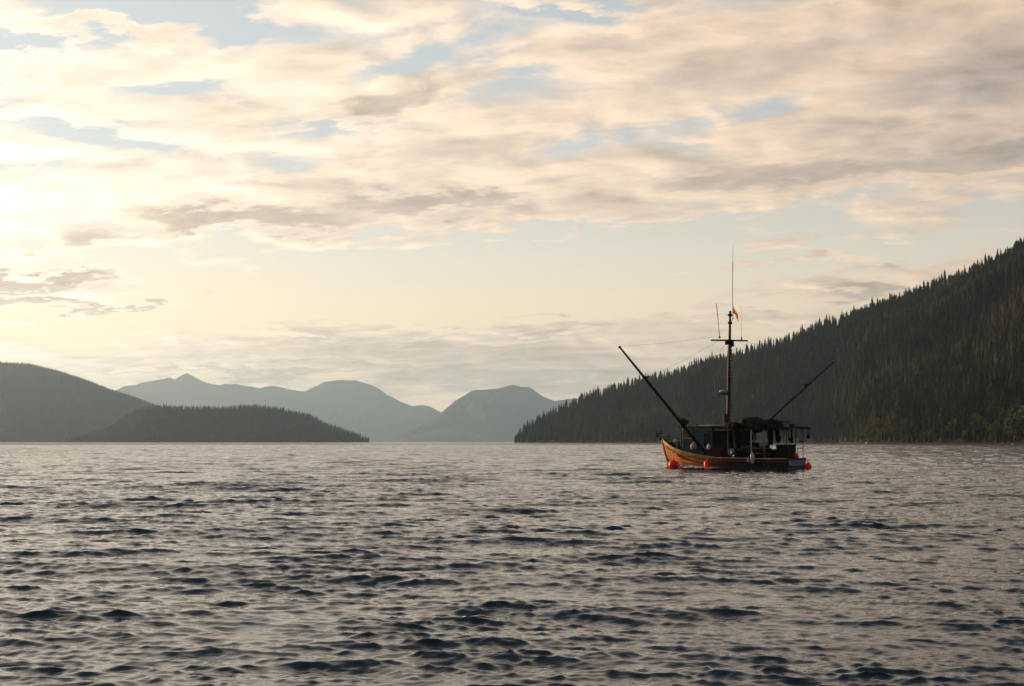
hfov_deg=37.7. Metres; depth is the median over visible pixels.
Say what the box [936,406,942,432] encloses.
conifer tree
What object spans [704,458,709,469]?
red fender
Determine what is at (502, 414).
mountain
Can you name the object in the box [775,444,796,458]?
fish tote
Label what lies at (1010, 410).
broadleaf tree
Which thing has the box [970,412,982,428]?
broadleaf tree
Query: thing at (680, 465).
bow foam
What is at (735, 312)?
flag
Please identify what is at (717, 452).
deck box
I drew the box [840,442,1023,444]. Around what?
shore
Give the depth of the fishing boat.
134.48 m
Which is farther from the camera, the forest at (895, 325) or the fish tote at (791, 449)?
the forest at (895, 325)
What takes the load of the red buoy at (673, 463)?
hanging from the fishing boat
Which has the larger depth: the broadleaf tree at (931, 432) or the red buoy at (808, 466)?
the broadleaf tree at (931, 432)
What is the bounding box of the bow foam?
[663,462,717,468]
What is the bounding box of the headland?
[0,363,154,441]
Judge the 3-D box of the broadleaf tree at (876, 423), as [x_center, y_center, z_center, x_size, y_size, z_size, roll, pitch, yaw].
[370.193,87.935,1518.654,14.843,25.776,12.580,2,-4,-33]
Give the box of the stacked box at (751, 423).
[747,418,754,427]
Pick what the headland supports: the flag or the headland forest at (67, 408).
the headland forest at (67, 408)
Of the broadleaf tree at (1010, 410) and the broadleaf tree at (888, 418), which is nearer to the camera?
the broadleaf tree at (1010, 410)
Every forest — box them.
[0,361,158,440]
[65,403,368,441]
[514,237,1023,442]
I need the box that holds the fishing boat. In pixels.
[618,264,833,469]
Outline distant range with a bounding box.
[117,373,440,441]
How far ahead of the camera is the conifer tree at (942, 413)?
1336.79 m
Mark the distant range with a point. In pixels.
(374, 414)
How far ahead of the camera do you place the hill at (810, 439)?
2489.83 m
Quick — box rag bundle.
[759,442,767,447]
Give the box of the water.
[0,442,1023,685]
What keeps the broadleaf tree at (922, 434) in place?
on the hill at (810, 439)
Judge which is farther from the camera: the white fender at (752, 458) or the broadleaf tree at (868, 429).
the broadleaf tree at (868, 429)
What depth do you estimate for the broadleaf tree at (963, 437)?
1256.58 m
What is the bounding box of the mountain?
[386,385,577,441]
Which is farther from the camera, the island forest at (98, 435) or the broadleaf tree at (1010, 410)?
the island forest at (98, 435)
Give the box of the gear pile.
[737,417,767,432]
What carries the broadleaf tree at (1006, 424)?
on the hill at (810, 439)
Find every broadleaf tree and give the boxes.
[861,425,874,439]
[871,417,881,435]
[885,411,896,436]
[920,431,928,440]
[927,429,937,440]
[944,419,958,434]
[960,428,967,442]
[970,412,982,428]
[975,416,983,434]
[983,422,999,442]
[993,407,1006,424]
[1003,413,1020,442]
[1006,407,1016,416]
[1008,414,1023,442]
[1012,406,1023,435]
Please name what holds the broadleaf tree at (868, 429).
on the hill at (810, 439)
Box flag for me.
[733,307,738,321]
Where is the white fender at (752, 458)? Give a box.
[750,448,754,463]
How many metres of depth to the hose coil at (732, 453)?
132.37 m
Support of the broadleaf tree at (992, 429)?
on the hill at (810, 439)
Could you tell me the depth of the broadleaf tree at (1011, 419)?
1145.56 m
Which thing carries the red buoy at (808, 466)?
hanging from the fishing boat
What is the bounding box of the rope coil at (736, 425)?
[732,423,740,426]
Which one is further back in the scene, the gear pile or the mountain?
the mountain
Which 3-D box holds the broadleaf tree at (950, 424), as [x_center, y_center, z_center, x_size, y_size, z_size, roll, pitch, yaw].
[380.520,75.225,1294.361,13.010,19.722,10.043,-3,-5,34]
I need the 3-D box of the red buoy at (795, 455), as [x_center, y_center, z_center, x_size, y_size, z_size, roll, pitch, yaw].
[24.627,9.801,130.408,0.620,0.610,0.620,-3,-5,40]
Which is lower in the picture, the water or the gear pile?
the water
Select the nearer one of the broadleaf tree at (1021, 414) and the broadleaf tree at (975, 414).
the broadleaf tree at (1021, 414)
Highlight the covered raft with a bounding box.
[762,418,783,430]
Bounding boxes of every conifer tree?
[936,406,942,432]
[939,404,945,426]
[1020,392,1023,407]
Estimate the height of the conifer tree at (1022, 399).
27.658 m
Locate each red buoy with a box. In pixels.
[668,450,678,467]
[793,452,798,458]
[805,459,811,469]
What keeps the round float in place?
hanging from the fishing boat
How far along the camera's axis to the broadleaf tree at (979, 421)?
1242.71 m
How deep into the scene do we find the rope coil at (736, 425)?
132.70 m
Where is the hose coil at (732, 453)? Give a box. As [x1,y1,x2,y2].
[728,448,734,455]
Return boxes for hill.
[74,408,366,441]
[517,279,1022,442]
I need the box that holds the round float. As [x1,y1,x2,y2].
[690,442,696,449]
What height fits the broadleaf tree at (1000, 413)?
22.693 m
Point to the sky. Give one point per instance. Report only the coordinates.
(431, 203)
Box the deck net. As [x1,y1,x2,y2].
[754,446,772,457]
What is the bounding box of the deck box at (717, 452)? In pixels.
[710,448,725,456]
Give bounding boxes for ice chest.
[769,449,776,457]
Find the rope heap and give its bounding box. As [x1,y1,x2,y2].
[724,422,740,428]
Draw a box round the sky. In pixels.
[0,0,1023,411]
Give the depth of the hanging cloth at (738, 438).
132.16 m

